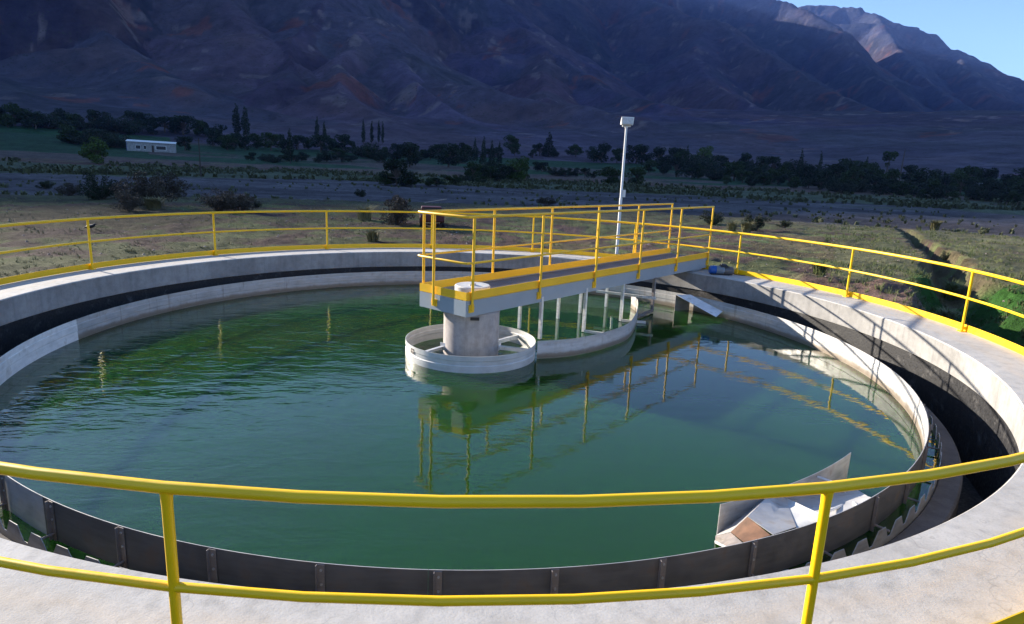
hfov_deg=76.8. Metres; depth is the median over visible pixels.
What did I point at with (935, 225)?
grass clump
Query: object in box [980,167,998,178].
leafy tree
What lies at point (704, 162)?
bush
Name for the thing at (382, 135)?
poplar tree
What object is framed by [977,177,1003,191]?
leafy tree
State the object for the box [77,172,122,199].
bush
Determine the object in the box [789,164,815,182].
leafy tree
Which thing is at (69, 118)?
leafy tree
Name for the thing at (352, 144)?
leafy tree
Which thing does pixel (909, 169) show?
leafy tree
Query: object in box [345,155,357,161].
leafy tree
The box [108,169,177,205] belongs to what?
thorn bush
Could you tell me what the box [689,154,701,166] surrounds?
leafy tree
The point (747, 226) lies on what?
grass clump
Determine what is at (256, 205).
bush
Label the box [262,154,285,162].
bush
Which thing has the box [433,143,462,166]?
leafy tree
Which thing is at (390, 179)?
leafy tree
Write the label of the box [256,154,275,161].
bush
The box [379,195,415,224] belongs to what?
thorn bush
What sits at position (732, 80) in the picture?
mountain
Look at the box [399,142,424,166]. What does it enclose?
leafy tree
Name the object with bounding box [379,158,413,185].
leafy tree
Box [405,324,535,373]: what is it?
feed well
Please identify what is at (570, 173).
leafy tree
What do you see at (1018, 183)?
leafy tree
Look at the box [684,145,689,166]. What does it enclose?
cypress tree
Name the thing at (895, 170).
leafy tree
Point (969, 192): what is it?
leafy tree
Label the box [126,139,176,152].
farm house
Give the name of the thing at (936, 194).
leafy tree
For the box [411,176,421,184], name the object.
leafy tree
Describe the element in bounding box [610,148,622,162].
leafy tree
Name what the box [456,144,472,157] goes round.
leafy tree
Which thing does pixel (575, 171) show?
leafy tree
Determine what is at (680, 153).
leafy tree
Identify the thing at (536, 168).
leafy tree
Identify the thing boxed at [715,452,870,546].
scum box
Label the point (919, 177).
leafy tree
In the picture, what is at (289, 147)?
poplar tree
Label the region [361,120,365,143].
poplar tree
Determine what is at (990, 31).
sky
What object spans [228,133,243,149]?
leafy tree
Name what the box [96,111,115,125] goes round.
leafy tree
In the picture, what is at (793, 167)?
bush
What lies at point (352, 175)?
river scrub
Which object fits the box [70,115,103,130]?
leafy tree
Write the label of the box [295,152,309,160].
leafy tree
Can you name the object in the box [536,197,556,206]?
thorn bush
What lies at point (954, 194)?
leafy tree
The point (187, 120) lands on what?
leafy tree
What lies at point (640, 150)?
leafy tree
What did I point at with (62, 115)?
leafy tree
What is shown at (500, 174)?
leafy tree
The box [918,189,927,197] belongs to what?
leafy tree
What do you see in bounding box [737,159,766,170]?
bush
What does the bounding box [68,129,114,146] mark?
bush
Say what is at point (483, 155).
cypress tree
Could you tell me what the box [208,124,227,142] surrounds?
leafy tree
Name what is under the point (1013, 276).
meadow grass
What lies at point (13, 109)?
leafy tree
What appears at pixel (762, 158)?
leafy tree
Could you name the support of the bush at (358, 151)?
on the valley ground at (36, 149)
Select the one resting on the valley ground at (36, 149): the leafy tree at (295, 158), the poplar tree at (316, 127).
the leafy tree at (295, 158)
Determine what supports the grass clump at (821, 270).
on the valley ground at (36, 149)
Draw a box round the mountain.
[0,0,1023,177]
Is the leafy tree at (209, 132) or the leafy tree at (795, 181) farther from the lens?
the leafy tree at (209, 132)
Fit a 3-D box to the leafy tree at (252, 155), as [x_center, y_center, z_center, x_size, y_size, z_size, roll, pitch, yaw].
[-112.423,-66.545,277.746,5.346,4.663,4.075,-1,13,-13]
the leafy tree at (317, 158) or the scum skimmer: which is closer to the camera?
the scum skimmer
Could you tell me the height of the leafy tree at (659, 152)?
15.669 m
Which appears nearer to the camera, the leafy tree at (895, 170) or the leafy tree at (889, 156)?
the leafy tree at (895, 170)
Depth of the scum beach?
14.41 m
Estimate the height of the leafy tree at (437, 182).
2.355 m
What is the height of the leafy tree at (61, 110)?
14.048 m
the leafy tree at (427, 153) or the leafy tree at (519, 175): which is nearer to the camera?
the leafy tree at (519, 175)
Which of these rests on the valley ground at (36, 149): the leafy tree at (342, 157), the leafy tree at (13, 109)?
the leafy tree at (342, 157)
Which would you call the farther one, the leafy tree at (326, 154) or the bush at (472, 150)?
the bush at (472, 150)
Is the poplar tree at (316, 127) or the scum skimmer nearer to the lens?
the scum skimmer
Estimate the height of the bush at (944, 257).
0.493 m
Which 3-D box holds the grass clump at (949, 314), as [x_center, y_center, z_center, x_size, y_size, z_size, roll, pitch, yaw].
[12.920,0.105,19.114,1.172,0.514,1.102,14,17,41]
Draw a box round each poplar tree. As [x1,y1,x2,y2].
[232,103,241,134]
[240,106,250,136]
[286,128,293,163]
[314,116,319,140]
[322,123,326,136]
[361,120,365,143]
[369,121,373,141]
[377,123,380,141]
[381,121,384,143]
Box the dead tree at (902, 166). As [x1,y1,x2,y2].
[899,149,905,180]
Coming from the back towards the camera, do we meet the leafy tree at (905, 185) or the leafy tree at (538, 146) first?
the leafy tree at (538, 146)
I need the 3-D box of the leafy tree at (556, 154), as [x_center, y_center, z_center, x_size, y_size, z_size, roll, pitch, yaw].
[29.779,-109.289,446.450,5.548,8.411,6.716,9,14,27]
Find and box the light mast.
[615,117,633,253]
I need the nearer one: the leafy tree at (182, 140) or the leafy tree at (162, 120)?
the leafy tree at (182, 140)
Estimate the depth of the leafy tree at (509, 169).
203.72 m
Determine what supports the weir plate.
attached to the settling tank
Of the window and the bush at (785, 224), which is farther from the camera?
the window
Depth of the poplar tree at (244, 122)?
446.89 m
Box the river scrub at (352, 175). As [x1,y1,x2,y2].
[0,156,1023,210]
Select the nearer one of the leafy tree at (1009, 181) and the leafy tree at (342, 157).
the leafy tree at (1009, 181)
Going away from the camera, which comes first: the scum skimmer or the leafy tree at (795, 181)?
the scum skimmer
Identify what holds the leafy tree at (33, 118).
on the mountain
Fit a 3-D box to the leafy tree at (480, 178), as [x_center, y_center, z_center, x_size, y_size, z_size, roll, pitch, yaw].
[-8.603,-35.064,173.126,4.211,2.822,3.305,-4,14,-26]
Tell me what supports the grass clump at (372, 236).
on the valley ground at (36, 149)
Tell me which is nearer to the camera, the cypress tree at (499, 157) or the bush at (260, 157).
the bush at (260, 157)
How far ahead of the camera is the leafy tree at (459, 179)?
150.58 m
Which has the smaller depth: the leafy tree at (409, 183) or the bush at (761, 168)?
the leafy tree at (409, 183)
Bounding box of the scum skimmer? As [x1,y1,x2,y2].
[517,277,656,358]
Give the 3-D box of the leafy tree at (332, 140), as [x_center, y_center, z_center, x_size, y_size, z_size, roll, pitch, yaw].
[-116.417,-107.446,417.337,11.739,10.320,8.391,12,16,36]
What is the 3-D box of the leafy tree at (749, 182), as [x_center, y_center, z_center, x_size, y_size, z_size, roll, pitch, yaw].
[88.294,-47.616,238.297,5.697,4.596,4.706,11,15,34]
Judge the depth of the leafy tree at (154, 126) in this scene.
415.23 m
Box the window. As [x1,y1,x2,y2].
[156,146,165,149]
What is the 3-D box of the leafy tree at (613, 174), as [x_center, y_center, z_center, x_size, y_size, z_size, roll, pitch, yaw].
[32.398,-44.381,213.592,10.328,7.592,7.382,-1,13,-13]
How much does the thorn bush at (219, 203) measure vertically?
1.984 m
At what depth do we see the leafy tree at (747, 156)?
354.44 m
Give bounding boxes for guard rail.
[0,210,1023,623]
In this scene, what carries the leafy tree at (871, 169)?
on the valley ground at (36, 149)
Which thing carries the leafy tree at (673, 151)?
on the valley ground at (36, 149)
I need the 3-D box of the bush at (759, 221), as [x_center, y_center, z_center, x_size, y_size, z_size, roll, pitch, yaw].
[15.164,-5.514,40.014,1.881,1.198,1.704,-1,13,-15]
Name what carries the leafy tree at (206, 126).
on the mountain
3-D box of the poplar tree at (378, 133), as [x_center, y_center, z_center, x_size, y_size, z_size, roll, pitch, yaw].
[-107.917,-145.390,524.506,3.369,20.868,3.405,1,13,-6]
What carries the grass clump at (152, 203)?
on the valley ground at (36, 149)
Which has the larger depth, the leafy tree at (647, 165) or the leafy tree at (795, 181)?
the leafy tree at (647, 165)
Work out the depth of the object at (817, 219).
83.26 m
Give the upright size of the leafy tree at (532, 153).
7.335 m
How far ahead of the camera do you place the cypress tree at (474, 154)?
390.48 m
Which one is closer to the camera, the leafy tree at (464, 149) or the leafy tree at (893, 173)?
the leafy tree at (893, 173)
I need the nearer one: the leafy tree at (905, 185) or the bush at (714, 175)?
the leafy tree at (905, 185)
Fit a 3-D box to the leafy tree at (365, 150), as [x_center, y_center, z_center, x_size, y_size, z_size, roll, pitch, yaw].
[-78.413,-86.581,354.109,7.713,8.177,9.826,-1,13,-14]
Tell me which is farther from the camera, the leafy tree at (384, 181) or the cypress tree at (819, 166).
the cypress tree at (819, 166)
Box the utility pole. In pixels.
[195,138,201,176]
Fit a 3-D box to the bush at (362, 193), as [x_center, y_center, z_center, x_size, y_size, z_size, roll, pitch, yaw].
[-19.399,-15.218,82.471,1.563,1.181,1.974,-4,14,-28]
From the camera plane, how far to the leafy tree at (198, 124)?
438.18 m
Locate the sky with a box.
[781,0,1023,79]
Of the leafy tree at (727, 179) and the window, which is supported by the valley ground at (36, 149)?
the leafy tree at (727, 179)
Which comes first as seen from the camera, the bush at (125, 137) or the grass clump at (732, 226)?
the grass clump at (732, 226)
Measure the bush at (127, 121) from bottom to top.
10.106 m
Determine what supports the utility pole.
on the valley ground at (36, 149)
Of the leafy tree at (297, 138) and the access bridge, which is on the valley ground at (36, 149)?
the leafy tree at (297, 138)
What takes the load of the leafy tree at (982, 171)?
on the valley ground at (36, 149)
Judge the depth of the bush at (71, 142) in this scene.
306.11 m
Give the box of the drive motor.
[708,263,745,275]
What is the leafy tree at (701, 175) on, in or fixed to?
on the valley ground at (36, 149)
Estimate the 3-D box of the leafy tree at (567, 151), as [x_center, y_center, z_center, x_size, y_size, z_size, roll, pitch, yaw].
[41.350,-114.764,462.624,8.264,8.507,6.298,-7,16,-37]
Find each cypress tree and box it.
[472,138,477,160]
[479,137,486,164]
[488,141,495,162]
[496,142,502,162]
[541,132,554,156]
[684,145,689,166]
[795,148,804,182]
[817,151,822,168]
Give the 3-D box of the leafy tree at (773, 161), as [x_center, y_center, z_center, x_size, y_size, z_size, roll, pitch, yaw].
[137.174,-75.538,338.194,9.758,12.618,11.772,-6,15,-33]
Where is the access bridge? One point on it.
(493, 291)
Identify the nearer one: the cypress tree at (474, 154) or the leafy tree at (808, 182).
the leafy tree at (808, 182)
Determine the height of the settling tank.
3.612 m
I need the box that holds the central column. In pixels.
[443,311,499,356]
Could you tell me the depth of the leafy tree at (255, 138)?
384.75 m
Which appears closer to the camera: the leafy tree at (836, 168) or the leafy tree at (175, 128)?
the leafy tree at (836, 168)
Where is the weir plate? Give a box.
[0,408,941,571]
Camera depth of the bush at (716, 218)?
44.03 m
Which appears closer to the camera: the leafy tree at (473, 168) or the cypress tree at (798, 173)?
the leafy tree at (473, 168)
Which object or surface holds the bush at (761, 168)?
on the valley ground at (36, 149)
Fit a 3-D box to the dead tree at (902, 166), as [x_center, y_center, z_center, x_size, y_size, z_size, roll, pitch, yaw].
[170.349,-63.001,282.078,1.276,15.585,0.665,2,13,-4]
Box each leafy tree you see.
[0,107,6,116]
[0,113,16,127]
[1,102,27,125]
[19,111,51,128]
[50,108,69,119]
[55,110,67,122]
[56,124,80,142]
[64,113,80,128]
[78,136,109,163]
[85,109,103,122]
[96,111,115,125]
[123,110,154,126]
[145,120,158,134]
[149,115,177,132]
[167,117,181,132]
[169,115,194,134]
[175,136,192,150]
[192,119,205,135]
[199,122,215,134]
[203,128,222,145]
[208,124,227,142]
[216,134,239,149]
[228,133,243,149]
[236,136,249,149]
[243,152,256,160]
[246,133,266,148]
[260,131,281,150]
[277,134,286,149]
[279,149,293,161]
[280,139,292,147]
[291,135,308,149]
[293,155,298,161]
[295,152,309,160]
[301,137,312,148]
[310,134,330,151]
[313,155,322,162]
[317,150,336,161]
[326,138,336,149]
[327,134,349,151]
[329,147,346,158]
[335,154,349,161]
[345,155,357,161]
[348,141,358,149]
[362,146,375,158]
[372,152,386,162]
[374,175,392,184]
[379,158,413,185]
[388,173,395,183]
[390,143,403,158]
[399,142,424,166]
[401,178,414,185]
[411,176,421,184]
[422,145,437,159]
[425,178,434,185]
[430,177,445,185]
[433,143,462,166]
[433,144,447,152]
[439,174,452,182]
[450,177,461,183]
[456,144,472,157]
[463,161,482,178]
[474,176,486,182]
[484,160,498,170]
[489,147,503,156]
[492,164,507,181]
[500,166,514,178]
[503,134,520,151]
[505,156,528,180]
[510,143,519,155]
[528,150,537,157]
[531,143,547,155]
[532,161,541,170]
[535,162,548,171]
[551,148,559,156]
[560,170,569,176]
[565,146,573,155]
[567,168,573,176]
[569,144,583,156]
[572,168,579,175]
[579,167,591,177]
[586,145,596,158]
[589,143,611,162]
[594,166,625,184]
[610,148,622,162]
[624,166,646,184]
[625,145,647,163]
[636,144,654,164]
[640,159,659,171]
[653,146,671,164]
[656,160,671,174]
[663,156,688,176]
[668,147,686,165]
[673,149,691,165]
[682,162,698,178]
[688,163,705,178]
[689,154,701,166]
[696,145,713,161]
[711,155,728,169]
[721,175,731,184]
[722,161,745,180]
[734,170,752,182]
[739,152,754,165]
[745,177,758,186]
[754,171,774,185]
[756,155,769,168]
[762,156,782,169]
[772,176,784,184]
[782,161,792,170]
[788,176,801,187]
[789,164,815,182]
[799,179,816,187]
[812,178,832,189]
[821,162,850,180]
[838,158,858,171]
[850,160,874,174]
[864,162,880,174]
[870,180,890,195]
[877,169,901,182]
[882,151,898,171]
[887,168,901,178]
[888,181,917,195]
[898,165,917,181]
[907,171,927,187]
[913,167,939,183]
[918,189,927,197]
[928,171,945,179]
[929,184,946,199]
[943,191,965,199]
[947,165,981,191]
[948,171,974,194]
[962,178,982,192]
[965,188,978,199]
[972,166,989,181]
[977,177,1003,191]
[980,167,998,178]
[998,173,1017,185]
[1003,176,1023,186]
[1003,189,1023,204]
[1009,179,1023,200]
[1013,168,1023,180]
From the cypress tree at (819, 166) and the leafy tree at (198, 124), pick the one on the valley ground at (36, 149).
the cypress tree at (819, 166)
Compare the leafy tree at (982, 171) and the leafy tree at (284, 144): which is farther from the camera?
the leafy tree at (284, 144)
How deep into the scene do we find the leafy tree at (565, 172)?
262.24 m
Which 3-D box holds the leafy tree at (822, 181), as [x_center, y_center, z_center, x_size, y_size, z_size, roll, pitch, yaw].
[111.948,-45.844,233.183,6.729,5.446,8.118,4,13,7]
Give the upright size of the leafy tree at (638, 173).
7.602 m
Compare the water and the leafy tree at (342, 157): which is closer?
the water
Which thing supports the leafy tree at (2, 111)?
on the mountain
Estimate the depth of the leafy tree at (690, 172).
293.00 m
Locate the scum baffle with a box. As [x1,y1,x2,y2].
[0,271,939,595]
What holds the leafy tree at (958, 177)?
on the valley ground at (36, 149)
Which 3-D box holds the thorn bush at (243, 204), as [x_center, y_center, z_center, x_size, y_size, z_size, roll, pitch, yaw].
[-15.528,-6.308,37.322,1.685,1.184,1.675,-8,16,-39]
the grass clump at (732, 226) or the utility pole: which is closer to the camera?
the grass clump at (732, 226)
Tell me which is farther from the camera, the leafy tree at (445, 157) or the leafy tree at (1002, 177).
the leafy tree at (445, 157)
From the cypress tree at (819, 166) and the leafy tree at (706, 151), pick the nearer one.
the cypress tree at (819, 166)
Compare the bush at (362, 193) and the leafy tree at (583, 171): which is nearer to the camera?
the bush at (362, 193)
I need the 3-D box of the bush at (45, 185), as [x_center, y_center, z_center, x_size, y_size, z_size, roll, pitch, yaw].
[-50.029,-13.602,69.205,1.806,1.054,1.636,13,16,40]
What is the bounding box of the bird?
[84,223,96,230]
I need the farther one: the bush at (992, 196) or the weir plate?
the bush at (992, 196)
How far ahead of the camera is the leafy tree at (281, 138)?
388.02 m
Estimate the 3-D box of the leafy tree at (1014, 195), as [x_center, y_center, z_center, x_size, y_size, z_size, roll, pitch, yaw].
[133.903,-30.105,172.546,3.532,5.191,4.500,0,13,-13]
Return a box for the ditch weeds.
[907,269,1023,345]
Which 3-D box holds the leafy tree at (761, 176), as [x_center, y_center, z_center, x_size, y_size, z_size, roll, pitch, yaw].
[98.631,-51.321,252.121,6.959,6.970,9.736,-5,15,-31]
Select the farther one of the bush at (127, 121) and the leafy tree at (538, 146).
the leafy tree at (538, 146)
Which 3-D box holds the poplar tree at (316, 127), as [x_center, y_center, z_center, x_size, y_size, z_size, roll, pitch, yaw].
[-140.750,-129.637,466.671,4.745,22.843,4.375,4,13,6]
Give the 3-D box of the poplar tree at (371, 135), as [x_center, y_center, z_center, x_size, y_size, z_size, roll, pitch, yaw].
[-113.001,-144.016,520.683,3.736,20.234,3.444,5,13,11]
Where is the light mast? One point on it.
(626, 122)
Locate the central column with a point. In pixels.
(475, 336)
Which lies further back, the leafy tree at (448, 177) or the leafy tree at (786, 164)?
the leafy tree at (786, 164)
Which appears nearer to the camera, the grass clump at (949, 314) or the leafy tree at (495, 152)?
the grass clump at (949, 314)
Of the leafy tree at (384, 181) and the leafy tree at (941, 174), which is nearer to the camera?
the leafy tree at (384, 181)
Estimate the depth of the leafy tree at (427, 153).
377.94 m
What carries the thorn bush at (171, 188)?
on the valley ground at (36, 149)
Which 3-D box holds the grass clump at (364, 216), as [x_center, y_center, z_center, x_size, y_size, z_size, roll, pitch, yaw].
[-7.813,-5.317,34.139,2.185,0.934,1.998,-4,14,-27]
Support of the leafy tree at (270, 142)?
on the valley ground at (36, 149)
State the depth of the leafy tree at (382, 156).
322.81 m
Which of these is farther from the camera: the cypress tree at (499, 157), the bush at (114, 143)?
the cypress tree at (499, 157)
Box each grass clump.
[141,196,169,209]
[351,202,377,220]
[358,229,385,241]
[725,220,742,231]
[738,221,756,232]
[807,259,836,274]
[928,219,942,230]
[931,278,968,300]
[935,305,963,320]
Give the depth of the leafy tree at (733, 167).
285.59 m
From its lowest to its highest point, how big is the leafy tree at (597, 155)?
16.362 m
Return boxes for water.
[0,284,938,572]
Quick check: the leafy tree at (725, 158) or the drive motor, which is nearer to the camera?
the drive motor
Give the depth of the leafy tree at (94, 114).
399.56 m
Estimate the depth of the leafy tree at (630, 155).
416.33 m
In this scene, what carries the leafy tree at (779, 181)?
on the valley ground at (36, 149)
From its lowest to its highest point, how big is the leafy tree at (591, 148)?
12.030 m
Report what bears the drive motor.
on the settling tank
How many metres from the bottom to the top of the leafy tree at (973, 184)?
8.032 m
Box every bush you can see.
[32,111,75,128]
[35,180,53,188]
[49,182,85,195]
[63,133,83,143]
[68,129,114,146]
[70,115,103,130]
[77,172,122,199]
[94,114,151,133]
[99,133,132,147]
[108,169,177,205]
[109,134,133,147]
[110,119,140,134]
[110,188,143,210]
[149,172,194,198]
[195,183,239,210]
[230,193,256,210]
[251,201,261,208]
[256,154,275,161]
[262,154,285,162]
[347,142,384,157]
[354,188,365,196]
[366,147,391,158]
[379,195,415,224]
[386,148,404,158]
[451,150,472,162]
[458,174,473,181]
[467,145,481,155]
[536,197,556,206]
[547,167,564,175]
[689,154,726,170]
[699,165,728,179]
[699,210,724,224]
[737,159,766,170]
[741,213,771,230]
[750,164,780,181]
[776,220,792,227]
[786,159,816,175]
[822,179,857,193]
[901,169,943,181]
[939,251,950,260]
[969,190,1003,200]
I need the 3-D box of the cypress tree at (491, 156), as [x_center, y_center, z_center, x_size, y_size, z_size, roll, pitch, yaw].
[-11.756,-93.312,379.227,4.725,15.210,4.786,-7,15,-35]
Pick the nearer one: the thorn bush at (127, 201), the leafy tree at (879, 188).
the thorn bush at (127, 201)
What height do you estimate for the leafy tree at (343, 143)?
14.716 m
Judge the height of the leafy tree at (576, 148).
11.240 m
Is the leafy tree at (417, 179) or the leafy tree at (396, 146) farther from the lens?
the leafy tree at (396, 146)
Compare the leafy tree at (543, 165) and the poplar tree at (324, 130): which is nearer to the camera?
the leafy tree at (543, 165)
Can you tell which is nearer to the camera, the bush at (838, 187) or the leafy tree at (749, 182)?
the bush at (838, 187)
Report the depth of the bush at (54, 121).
376.81 m
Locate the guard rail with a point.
(174, 586)
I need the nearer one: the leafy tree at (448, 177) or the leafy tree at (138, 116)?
the leafy tree at (448, 177)
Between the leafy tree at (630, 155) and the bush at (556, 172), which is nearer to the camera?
the bush at (556, 172)
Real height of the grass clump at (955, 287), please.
0.793 m
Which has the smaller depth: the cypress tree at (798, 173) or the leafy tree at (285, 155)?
the cypress tree at (798, 173)
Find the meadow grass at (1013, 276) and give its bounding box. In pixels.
[817,222,1023,346]
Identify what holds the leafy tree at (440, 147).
on the valley ground at (36, 149)
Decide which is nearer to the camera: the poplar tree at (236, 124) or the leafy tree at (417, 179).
the leafy tree at (417, 179)
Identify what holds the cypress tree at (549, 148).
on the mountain
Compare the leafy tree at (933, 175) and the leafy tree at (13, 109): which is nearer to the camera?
the leafy tree at (933, 175)
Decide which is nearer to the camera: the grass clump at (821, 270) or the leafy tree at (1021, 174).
the grass clump at (821, 270)
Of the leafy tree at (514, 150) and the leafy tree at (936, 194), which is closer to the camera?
the leafy tree at (936, 194)
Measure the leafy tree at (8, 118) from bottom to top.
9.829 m
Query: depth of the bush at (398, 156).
367.00 m
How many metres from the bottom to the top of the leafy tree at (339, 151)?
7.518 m
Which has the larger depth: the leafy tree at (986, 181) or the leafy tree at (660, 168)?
the leafy tree at (660, 168)
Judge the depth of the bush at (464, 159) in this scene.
358.41 m
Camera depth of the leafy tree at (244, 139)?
365.36 m
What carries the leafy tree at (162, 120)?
on the mountain
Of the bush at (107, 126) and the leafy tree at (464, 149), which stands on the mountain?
the bush at (107, 126)
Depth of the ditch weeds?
19.23 m
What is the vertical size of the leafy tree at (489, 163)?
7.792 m
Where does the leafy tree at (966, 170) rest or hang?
on the valley ground at (36, 149)
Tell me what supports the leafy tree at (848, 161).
on the valley ground at (36, 149)
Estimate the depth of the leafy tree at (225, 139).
354.36 m
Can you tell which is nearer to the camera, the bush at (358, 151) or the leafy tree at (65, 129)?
the leafy tree at (65, 129)
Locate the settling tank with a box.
[0,248,1023,623]
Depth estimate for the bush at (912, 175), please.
272.61 m
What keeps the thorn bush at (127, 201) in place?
on the valley ground at (36, 149)
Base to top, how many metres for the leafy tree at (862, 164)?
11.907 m
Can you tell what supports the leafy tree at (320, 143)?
on the valley ground at (36, 149)
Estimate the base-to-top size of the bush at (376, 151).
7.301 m
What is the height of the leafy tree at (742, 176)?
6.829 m
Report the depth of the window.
298.00 m
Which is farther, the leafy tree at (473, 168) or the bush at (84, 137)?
the bush at (84, 137)
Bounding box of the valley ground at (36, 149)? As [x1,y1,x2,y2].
[0,132,1023,346]
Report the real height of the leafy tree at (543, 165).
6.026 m
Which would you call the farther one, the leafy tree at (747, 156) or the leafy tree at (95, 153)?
the leafy tree at (747, 156)
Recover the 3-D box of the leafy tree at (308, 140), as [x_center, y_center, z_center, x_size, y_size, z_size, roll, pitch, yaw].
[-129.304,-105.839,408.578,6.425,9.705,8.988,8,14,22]
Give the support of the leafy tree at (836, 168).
on the valley ground at (36, 149)
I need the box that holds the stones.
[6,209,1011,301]
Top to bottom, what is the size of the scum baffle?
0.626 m
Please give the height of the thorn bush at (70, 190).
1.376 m
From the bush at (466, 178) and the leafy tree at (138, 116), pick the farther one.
the leafy tree at (138, 116)
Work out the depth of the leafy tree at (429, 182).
135.81 m
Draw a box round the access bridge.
[418,203,714,317]

